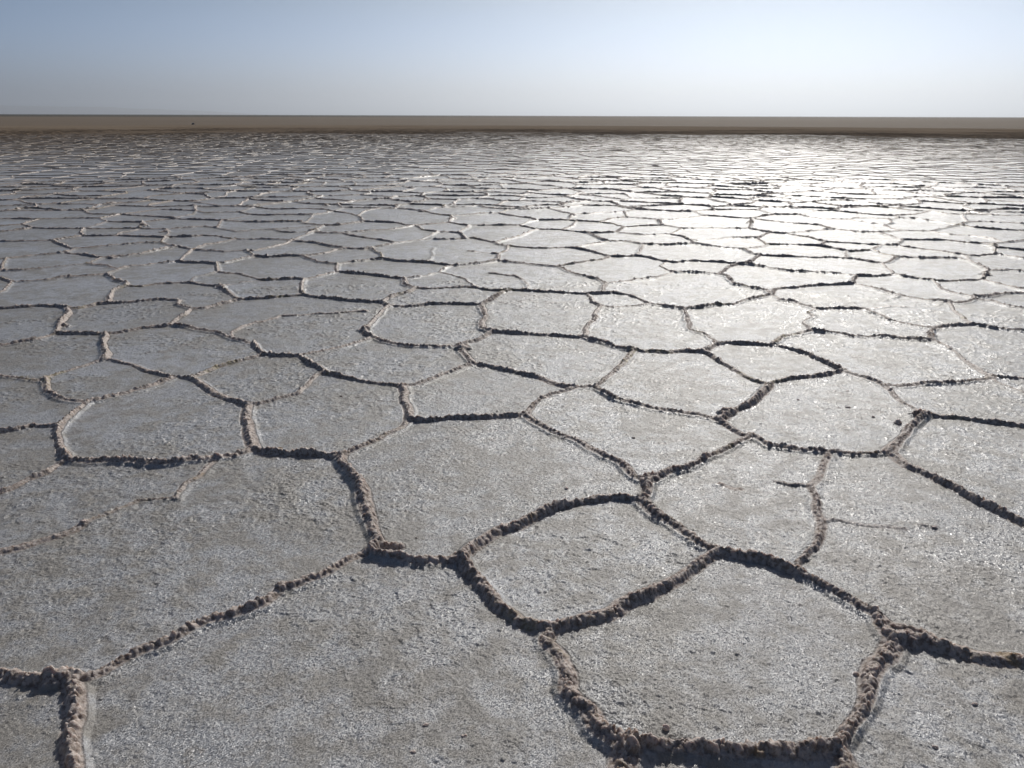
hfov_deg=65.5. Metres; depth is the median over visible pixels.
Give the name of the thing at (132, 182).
salt plate
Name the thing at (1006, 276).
salt plate
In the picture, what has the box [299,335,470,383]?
salt plate
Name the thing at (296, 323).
salt plate
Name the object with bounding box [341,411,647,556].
salt plate
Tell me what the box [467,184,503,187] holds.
salt plate
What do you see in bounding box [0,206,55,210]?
salt plate
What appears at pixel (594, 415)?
salt plate
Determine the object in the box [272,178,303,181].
salt plate
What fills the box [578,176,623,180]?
salt plate
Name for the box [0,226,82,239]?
salt plate
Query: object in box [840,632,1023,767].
salt plate
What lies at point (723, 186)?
salt plate
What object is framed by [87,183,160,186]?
salt plate
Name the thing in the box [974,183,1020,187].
salt plate
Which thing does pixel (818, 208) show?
salt plate
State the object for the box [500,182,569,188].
salt plate
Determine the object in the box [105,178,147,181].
salt plate
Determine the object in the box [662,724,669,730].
salt clod
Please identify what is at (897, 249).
salt plate
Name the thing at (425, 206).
salt plate
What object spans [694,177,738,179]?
salt plate
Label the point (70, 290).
salt plate
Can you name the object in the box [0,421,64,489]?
salt plate
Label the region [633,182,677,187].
salt plate
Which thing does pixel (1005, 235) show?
salt plate
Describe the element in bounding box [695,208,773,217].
salt plate
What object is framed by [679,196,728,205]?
salt plate
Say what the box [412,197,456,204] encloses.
salt plate
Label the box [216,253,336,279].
salt plate
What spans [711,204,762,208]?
salt plate
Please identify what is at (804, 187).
salt plate
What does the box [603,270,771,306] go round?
salt plate
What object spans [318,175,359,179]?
salt plate
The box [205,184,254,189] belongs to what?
salt plate
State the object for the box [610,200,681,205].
salt plate
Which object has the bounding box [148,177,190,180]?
salt plate
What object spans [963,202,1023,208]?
salt plate
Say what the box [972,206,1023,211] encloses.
salt plate
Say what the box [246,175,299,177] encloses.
salt plate
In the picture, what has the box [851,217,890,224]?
salt plate
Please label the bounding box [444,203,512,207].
salt plate
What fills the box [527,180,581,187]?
salt plate
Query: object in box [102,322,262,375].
salt plate
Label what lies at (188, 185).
salt plate
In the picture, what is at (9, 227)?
salt plate
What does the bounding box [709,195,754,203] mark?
salt plate
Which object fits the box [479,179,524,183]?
salt plate
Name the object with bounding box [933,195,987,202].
salt plate
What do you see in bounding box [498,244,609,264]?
salt plate
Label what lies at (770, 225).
salt plate
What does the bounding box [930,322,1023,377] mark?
salt plate
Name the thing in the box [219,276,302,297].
salt plate
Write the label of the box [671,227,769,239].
salt plate
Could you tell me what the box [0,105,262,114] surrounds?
hills
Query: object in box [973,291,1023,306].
salt plate
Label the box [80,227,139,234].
salt plate
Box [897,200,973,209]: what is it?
salt plate
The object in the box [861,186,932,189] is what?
salt plate
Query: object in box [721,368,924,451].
salt plate
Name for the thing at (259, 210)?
salt plate
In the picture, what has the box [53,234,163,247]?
salt plate
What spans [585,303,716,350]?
salt plate
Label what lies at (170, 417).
salt plate
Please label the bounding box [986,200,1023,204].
salt plate
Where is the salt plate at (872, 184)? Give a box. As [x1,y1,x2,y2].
[860,182,929,186]
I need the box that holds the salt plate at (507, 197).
[479,194,522,199]
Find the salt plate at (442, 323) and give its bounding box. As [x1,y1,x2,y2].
[363,301,491,344]
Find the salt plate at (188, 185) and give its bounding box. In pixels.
[162,183,235,187]
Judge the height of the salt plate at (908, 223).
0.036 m
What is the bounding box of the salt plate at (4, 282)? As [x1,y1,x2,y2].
[0,276,10,290]
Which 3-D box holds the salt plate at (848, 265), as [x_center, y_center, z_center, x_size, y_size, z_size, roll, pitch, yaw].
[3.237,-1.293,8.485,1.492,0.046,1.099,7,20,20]
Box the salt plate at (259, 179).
[233,178,283,181]
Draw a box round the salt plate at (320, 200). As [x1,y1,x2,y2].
[235,197,348,205]
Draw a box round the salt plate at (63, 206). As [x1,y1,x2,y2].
[32,202,96,209]
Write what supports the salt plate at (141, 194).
on the ground
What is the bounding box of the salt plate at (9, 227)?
[0,223,30,230]
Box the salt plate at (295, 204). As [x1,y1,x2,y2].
[256,201,341,209]
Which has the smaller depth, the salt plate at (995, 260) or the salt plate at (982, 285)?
the salt plate at (982, 285)
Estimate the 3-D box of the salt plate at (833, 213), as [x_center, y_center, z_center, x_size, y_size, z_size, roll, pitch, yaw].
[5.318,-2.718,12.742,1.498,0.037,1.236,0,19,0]
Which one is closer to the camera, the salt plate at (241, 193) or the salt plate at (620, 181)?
the salt plate at (241, 193)
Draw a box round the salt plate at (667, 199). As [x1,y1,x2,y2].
[621,197,681,202]
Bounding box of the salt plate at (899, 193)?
[871,189,939,196]
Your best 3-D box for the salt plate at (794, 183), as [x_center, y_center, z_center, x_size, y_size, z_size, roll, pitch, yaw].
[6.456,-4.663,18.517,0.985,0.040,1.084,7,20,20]
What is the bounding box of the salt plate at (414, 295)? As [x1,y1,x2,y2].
[383,285,509,305]
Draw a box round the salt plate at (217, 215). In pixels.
[176,210,249,219]
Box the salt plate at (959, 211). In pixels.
[897,206,969,213]
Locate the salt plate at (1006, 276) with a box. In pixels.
[983,268,1023,286]
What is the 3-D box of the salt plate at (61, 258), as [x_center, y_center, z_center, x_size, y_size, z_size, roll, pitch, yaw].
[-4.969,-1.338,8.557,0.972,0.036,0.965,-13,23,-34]
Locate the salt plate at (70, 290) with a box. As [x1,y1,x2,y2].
[0,272,126,306]
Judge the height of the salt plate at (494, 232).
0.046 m
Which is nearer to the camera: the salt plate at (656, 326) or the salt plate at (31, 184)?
the salt plate at (656, 326)
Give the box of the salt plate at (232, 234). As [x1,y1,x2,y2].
[166,225,308,238]
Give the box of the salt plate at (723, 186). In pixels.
[699,184,747,188]
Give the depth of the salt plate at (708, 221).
11.92 m
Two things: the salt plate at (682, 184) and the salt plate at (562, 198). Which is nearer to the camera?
the salt plate at (562, 198)
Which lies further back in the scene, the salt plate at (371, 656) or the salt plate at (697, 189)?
the salt plate at (697, 189)
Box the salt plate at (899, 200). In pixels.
[845,197,919,203]
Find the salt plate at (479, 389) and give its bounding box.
[401,360,574,418]
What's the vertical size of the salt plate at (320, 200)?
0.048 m
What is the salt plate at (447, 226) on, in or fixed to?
on the ground
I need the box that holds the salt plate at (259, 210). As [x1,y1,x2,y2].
[240,206,332,214]
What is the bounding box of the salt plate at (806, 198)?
[777,195,846,200]
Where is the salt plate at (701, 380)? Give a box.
[596,346,768,416]
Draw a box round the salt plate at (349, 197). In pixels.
[317,194,396,200]
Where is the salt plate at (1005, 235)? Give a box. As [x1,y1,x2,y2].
[933,223,1023,241]
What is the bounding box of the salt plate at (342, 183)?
[322,181,355,185]
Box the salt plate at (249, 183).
[236,181,278,184]
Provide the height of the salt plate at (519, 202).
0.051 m
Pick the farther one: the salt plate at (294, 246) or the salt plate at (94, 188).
the salt plate at (94, 188)
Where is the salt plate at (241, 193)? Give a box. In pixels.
[218,190,279,196]
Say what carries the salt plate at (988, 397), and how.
on the ground
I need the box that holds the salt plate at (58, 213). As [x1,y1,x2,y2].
[0,209,118,217]
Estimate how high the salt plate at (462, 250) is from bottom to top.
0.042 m
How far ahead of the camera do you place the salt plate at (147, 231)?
10.64 m
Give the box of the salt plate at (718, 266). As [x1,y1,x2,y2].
[660,259,737,272]
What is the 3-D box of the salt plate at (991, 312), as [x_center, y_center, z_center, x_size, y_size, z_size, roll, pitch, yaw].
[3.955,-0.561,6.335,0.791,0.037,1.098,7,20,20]
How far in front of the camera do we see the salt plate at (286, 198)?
15.13 m
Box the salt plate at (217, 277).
[191,271,259,284]
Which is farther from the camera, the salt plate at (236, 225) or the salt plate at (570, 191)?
the salt plate at (570, 191)
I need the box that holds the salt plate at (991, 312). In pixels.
[949,297,1023,327]
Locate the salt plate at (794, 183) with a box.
[768,181,811,185]
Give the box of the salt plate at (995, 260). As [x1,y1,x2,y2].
[967,252,1023,269]
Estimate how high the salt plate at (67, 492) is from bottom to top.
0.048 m
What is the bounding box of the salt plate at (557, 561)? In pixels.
[462,492,717,624]
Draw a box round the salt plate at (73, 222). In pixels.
[23,217,105,227]
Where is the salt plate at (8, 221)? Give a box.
[0,217,37,224]
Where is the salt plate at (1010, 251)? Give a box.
[995,246,1023,256]
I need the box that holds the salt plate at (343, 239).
[295,230,393,247]
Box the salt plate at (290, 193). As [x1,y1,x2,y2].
[253,190,314,196]
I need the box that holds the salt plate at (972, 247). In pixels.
[898,238,995,254]
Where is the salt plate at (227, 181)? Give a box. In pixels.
[185,179,247,184]
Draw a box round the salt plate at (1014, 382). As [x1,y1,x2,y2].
[992,374,1023,390]
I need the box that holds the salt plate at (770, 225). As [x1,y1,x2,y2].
[750,217,831,232]
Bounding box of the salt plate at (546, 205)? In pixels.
[522,204,562,207]
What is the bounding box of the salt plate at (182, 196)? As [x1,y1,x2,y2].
[144,192,213,200]
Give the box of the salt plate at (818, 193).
[779,190,846,197]
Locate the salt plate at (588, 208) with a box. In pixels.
[550,204,634,212]
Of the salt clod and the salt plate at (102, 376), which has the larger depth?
the salt plate at (102, 376)
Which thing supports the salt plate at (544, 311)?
on the ground
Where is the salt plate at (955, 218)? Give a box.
[894,210,966,223]
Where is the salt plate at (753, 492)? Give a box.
[642,432,827,567]
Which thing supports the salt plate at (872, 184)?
on the ground
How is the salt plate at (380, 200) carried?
on the ground
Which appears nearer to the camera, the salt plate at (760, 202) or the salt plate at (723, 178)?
the salt plate at (760, 202)
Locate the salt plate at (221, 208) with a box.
[194,205,254,211]
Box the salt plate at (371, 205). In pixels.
[333,203,396,207]
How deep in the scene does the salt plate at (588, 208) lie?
13.54 m
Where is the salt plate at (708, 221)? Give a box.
[660,214,751,227]
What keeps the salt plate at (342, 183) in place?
on the ground
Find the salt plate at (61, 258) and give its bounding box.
[1,250,99,268]
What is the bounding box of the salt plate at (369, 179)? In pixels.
[341,177,408,181]
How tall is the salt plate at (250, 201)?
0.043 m
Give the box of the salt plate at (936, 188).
[918,186,976,191]
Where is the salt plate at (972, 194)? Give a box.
[945,191,1023,197]
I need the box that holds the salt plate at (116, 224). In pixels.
[88,220,141,227]
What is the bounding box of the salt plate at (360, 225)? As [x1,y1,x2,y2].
[313,219,411,231]
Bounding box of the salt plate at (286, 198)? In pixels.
[247,194,320,200]
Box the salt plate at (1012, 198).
[981,196,1023,201]
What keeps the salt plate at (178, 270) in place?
on the ground
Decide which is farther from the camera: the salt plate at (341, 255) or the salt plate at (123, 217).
the salt plate at (123, 217)
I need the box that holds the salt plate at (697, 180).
[677,178,728,182]
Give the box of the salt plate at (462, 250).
[372,236,508,264]
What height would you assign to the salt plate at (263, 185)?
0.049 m
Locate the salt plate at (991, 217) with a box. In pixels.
[962,213,1023,221]
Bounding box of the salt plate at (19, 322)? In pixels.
[0,303,68,342]
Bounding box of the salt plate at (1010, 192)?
[980,191,1023,194]
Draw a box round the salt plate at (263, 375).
[191,351,322,402]
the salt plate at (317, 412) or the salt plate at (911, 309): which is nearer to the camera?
the salt plate at (317, 412)
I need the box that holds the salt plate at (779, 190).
[748,188,807,192]
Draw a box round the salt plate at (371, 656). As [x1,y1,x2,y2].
[67,543,630,767]
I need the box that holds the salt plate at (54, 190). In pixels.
[13,188,74,192]
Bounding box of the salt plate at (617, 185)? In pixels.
[576,183,640,188]
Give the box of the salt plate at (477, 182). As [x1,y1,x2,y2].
[438,180,504,184]
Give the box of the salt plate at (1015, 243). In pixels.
[987,239,1023,247]
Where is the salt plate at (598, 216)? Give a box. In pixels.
[569,211,626,220]
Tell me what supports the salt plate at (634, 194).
on the ground
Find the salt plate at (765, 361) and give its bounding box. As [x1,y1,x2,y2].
[704,340,843,381]
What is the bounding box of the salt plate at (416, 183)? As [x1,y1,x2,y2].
[387,180,442,186]
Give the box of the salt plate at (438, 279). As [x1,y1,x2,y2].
[405,271,473,287]
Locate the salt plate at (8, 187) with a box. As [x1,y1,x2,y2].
[0,186,25,189]
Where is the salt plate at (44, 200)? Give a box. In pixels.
[13,197,95,203]
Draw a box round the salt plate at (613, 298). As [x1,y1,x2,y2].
[588,290,648,305]
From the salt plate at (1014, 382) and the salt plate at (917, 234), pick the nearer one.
the salt plate at (1014, 382)
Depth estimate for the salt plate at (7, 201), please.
14.20 m
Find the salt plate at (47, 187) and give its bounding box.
[8,185,78,189]
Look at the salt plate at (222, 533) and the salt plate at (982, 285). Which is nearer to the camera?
the salt plate at (222, 533)
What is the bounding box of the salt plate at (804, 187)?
[776,185,833,189]
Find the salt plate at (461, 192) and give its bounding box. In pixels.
[423,190,487,194]
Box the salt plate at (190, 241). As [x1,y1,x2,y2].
[161,234,230,247]
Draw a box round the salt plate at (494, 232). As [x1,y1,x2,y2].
[459,223,535,240]
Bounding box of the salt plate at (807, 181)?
[782,179,841,182]
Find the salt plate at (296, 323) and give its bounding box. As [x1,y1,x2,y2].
[171,293,388,353]
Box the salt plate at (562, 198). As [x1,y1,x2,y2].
[518,196,586,201]
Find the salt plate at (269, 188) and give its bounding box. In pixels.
[235,185,297,190]
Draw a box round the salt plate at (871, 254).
[846,248,895,261]
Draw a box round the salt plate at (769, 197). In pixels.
[745,195,805,202]
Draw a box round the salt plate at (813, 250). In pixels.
[746,243,846,256]
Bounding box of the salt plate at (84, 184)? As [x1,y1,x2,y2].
[55,182,108,186]
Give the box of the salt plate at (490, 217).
[449,211,536,224]
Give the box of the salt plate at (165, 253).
[87,245,191,267]
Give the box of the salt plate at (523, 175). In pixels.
[506,173,553,176]
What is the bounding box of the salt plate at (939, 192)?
[897,189,963,195]
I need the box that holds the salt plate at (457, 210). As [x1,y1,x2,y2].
[424,205,508,214]
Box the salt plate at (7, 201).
[0,199,33,204]
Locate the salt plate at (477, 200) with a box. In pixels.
[453,197,508,203]
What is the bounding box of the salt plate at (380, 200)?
[336,197,412,204]
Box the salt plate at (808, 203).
[787,200,839,207]
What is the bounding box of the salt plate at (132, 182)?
[103,181,143,183]
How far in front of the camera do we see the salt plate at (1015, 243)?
9.87 m
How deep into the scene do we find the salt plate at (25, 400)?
4.34 m
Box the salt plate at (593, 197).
[566,193,624,200]
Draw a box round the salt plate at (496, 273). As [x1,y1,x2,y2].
[440,258,605,292]
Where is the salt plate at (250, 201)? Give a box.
[236,197,282,204]
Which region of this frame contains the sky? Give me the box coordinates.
[0,0,1023,116]
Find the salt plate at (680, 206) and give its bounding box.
[628,202,712,210]
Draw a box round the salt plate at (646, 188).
[613,186,678,191]
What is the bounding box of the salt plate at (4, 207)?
[0,203,35,209]
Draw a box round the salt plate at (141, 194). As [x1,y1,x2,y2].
[98,189,181,197]
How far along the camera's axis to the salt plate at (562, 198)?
15.01 m
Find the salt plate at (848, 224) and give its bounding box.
[753,213,898,230]
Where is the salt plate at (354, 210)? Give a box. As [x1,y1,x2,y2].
[334,206,379,214]
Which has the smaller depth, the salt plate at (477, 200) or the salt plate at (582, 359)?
the salt plate at (582, 359)
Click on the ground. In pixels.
(491, 120)
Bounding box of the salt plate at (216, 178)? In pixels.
[193,176,251,180]
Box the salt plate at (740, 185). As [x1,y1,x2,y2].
[713,183,755,186]
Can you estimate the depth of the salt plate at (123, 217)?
12.16 m
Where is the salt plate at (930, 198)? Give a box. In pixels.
[904,195,975,203]
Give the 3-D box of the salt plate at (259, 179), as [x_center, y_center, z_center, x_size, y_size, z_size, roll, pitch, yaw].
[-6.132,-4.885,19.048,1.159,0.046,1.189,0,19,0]
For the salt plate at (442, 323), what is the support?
on the ground
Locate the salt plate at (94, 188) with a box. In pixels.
[72,184,143,190]
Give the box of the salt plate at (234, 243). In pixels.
[195,237,291,250]
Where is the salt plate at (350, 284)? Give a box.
[301,270,413,300]
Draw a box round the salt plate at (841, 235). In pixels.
[787,228,901,243]
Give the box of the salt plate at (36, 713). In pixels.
[0,668,75,767]
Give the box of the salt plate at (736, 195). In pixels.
[710,193,767,197]
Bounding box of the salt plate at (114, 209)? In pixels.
[85,204,195,213]
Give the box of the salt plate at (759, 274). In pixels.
[719,261,856,290]
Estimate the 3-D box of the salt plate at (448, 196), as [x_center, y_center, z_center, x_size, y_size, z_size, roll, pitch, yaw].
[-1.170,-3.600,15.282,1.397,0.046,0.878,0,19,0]
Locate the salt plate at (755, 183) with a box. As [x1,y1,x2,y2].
[730,182,779,185]
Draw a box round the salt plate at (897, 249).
[871,243,968,258]
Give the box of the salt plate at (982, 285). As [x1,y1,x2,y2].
[933,277,1023,294]
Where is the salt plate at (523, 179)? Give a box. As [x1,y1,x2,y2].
[502,177,552,181]
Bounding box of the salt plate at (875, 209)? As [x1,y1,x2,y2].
[834,205,927,214]
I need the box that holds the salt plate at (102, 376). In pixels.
[45,355,171,399]
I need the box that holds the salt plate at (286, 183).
[266,181,312,185]
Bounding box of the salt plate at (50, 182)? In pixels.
[23,180,63,184]
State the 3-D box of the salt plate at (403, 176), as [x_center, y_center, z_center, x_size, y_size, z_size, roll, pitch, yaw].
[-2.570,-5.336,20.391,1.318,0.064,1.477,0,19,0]
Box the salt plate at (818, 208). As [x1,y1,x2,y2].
[779,205,834,209]
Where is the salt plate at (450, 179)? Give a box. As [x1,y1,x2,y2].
[422,178,478,181]
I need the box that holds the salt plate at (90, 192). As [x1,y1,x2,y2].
[53,190,125,195]
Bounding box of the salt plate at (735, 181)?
[722,180,766,182]
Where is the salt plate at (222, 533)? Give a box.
[0,445,379,676]
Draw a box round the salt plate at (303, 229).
[275,224,322,231]
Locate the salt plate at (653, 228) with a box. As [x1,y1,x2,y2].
[616,224,682,233]
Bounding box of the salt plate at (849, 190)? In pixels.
[815,187,874,193]
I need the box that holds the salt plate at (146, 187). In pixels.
[106,184,172,190]
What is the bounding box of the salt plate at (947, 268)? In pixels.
[883,255,988,279]
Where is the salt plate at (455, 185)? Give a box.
[435,183,474,187]
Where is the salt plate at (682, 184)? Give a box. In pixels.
[666,182,713,186]
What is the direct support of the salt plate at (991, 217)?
on the ground
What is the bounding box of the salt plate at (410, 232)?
[344,224,435,241]
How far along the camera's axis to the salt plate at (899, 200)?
14.99 m
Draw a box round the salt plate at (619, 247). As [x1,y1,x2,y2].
[573,239,642,255]
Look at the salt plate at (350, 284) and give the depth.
7.37 m
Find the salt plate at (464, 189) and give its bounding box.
[443,187,493,190]
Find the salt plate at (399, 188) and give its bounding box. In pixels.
[360,185,412,190]
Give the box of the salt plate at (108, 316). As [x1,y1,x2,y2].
[55,297,190,332]
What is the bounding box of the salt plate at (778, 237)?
[757,231,825,243]
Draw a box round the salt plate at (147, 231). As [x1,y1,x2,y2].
[117,227,167,235]
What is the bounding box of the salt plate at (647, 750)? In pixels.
[622,732,848,767]
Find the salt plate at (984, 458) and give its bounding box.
[889,409,1023,517]
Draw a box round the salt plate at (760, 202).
[728,199,791,205]
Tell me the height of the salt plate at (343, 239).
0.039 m
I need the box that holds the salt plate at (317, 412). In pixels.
[245,369,409,454]
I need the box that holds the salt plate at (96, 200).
[56,197,150,203]
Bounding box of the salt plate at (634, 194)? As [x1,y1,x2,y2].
[625,191,688,197]
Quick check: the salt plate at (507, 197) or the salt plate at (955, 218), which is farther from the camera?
the salt plate at (507, 197)
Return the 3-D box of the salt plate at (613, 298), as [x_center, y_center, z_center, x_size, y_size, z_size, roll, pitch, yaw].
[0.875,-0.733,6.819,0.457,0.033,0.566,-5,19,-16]
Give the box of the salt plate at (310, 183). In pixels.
[290,181,324,186]
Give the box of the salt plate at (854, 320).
[803,305,935,337]
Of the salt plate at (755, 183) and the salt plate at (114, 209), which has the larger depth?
the salt plate at (755, 183)
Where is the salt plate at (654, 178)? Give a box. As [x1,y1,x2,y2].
[618,177,673,179]
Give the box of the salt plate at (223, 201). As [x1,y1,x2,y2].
[91,197,248,207]
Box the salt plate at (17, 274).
[0,262,117,280]
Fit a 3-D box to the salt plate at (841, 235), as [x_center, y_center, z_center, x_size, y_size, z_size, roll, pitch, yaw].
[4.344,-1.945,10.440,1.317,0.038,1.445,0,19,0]
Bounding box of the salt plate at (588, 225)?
[561,219,622,231]
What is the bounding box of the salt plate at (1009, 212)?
[972,210,1023,214]
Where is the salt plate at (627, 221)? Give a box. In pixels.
[602,216,661,226]
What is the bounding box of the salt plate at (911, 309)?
[772,281,972,325]
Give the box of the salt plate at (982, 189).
[946,187,1021,191]
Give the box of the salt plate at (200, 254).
[180,248,253,261]
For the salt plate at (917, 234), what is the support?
on the ground
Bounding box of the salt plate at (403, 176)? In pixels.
[384,174,437,177]
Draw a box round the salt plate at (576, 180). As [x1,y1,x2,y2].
[554,178,606,181]
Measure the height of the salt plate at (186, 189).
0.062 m
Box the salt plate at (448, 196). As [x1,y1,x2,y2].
[420,194,487,198]
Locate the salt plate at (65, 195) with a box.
[20,193,104,197]
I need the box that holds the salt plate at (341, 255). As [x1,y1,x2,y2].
[305,246,381,262]
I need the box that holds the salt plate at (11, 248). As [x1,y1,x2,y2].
[0,239,73,257]
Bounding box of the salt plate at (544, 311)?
[481,288,599,335]
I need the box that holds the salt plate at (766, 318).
[684,291,815,343]
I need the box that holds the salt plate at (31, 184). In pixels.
[7,183,54,186]
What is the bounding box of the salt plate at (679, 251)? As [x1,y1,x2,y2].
[637,242,759,262]
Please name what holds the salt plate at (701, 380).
on the ground
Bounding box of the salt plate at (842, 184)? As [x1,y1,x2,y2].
[809,182,864,187]
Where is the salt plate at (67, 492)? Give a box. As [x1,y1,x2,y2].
[0,454,214,549]
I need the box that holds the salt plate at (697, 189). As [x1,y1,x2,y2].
[656,186,715,192]
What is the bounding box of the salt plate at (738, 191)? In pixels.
[709,188,777,194]
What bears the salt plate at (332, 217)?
on the ground
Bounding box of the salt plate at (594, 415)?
[526,383,752,476]
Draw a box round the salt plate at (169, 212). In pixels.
[124,208,195,216]
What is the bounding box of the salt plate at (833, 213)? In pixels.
[804,209,897,218]
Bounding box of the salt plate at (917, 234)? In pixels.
[876,230,1004,242]
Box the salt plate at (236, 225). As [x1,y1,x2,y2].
[217,219,321,230]
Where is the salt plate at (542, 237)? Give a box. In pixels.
[495,227,606,247]
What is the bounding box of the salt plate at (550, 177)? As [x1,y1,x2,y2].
[515,175,578,179]
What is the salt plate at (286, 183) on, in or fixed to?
on the ground
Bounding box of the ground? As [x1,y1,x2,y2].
[0,114,1023,173]
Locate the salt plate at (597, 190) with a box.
[572,187,631,192]
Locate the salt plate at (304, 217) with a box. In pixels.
[228,213,313,222]
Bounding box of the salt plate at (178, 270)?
[107,259,216,285]
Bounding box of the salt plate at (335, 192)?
[307,189,369,194]
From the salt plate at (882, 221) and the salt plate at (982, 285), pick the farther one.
the salt plate at (882, 221)
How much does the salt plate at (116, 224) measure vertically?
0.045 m
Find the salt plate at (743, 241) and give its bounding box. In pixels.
[691,236,767,247]
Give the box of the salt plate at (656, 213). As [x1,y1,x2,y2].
[625,208,703,218]
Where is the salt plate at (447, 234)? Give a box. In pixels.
[421,230,463,238]
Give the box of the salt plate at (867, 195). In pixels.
[837,193,903,198]
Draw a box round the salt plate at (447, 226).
[415,221,467,230]
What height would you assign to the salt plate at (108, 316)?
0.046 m
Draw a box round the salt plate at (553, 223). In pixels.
[521,218,575,228]
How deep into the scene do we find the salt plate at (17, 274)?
7.99 m
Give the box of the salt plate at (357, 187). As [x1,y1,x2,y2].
[339,185,399,189]
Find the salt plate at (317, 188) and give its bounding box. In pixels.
[293,185,349,190]
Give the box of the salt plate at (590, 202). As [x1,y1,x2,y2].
[559,199,625,206]
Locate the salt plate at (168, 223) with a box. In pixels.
[139,218,220,228]
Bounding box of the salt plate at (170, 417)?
[56,375,253,458]
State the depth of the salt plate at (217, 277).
7.67 m
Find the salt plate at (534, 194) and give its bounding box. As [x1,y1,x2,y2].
[513,192,568,196]
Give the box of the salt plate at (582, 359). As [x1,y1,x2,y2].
[460,328,633,385]
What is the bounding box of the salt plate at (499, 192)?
[474,190,525,194]
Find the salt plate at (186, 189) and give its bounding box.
[150,186,229,191]
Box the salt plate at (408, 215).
[358,207,449,223]
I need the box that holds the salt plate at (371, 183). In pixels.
[353,180,406,185]
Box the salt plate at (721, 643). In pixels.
[547,546,894,744]
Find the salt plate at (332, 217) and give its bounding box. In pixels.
[306,210,363,224]
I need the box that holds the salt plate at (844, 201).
[814,199,893,205]
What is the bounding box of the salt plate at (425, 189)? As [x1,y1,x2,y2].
[402,185,446,192]
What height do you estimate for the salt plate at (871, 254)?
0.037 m
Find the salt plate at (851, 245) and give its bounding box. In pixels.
[821,240,879,249]
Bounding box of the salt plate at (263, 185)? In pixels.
[240,183,289,186]
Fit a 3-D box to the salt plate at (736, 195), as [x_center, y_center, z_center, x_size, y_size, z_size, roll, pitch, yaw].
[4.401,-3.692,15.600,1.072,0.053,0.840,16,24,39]
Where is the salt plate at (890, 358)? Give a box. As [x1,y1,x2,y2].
[771,327,990,383]
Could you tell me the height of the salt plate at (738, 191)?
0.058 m
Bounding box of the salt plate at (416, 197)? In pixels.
[391,195,429,200]
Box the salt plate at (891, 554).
[798,448,1023,656]
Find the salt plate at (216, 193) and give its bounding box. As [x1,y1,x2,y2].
[186,190,234,197]
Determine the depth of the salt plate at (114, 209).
13.35 m
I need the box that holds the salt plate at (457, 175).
[438,174,473,177]
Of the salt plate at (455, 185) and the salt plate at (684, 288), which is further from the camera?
the salt plate at (455, 185)
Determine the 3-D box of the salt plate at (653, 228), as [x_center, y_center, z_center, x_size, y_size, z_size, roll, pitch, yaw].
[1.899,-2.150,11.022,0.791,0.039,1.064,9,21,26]
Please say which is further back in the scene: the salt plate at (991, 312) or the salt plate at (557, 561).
the salt plate at (991, 312)
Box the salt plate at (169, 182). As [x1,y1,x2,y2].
[142,179,196,184]
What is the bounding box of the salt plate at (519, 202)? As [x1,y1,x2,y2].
[497,200,566,205]
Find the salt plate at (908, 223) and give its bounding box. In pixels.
[885,216,957,229]
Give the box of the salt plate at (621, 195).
[577,193,631,198]
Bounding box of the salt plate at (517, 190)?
[478,187,542,193]
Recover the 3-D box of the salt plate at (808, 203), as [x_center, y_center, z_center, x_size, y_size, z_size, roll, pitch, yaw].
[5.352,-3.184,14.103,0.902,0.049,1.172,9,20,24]
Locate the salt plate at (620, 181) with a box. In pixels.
[604,180,648,183]
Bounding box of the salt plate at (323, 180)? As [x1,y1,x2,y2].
[303,178,343,181]
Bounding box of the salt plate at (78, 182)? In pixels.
[53,180,107,184]
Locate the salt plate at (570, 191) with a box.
[528,187,581,194]
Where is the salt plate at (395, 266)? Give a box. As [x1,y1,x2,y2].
[336,256,449,276]
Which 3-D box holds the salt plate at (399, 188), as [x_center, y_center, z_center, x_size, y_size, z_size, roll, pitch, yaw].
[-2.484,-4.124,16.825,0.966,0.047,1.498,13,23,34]
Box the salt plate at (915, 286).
[854,273,974,300]
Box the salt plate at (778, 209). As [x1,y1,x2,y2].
[759,205,815,213]
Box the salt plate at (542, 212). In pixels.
[500,206,572,219]
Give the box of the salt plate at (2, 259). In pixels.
[0,257,5,268]
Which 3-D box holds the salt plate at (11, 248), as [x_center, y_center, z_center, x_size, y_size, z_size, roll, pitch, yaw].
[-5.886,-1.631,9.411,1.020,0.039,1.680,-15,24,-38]
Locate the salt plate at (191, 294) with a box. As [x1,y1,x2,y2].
[108,281,238,307]
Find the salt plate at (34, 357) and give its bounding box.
[0,330,106,378]
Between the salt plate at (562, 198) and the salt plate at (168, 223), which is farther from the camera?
the salt plate at (562, 198)
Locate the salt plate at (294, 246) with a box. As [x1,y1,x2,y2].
[247,238,342,255]
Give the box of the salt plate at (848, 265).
[744,253,893,274]
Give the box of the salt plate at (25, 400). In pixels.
[0,374,84,428]
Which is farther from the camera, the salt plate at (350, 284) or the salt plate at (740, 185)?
the salt plate at (740, 185)
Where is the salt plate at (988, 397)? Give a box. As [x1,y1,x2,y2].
[884,374,1023,423]
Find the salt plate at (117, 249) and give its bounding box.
[65,241,176,255]
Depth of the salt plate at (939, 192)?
16.63 m
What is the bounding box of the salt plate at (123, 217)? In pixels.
[99,213,175,221]
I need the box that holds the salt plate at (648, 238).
[588,230,693,242]
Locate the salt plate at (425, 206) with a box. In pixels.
[392,203,444,209]
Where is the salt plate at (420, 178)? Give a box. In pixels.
[401,175,450,180]
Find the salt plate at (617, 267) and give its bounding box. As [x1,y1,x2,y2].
[556,254,672,281]
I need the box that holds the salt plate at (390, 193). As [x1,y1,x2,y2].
[363,190,422,195]
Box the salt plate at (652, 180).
[624,179,676,182]
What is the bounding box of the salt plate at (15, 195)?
[0,192,52,198]
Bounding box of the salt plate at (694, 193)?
[637,190,712,196]
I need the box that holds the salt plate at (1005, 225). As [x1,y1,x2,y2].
[960,220,1023,229]

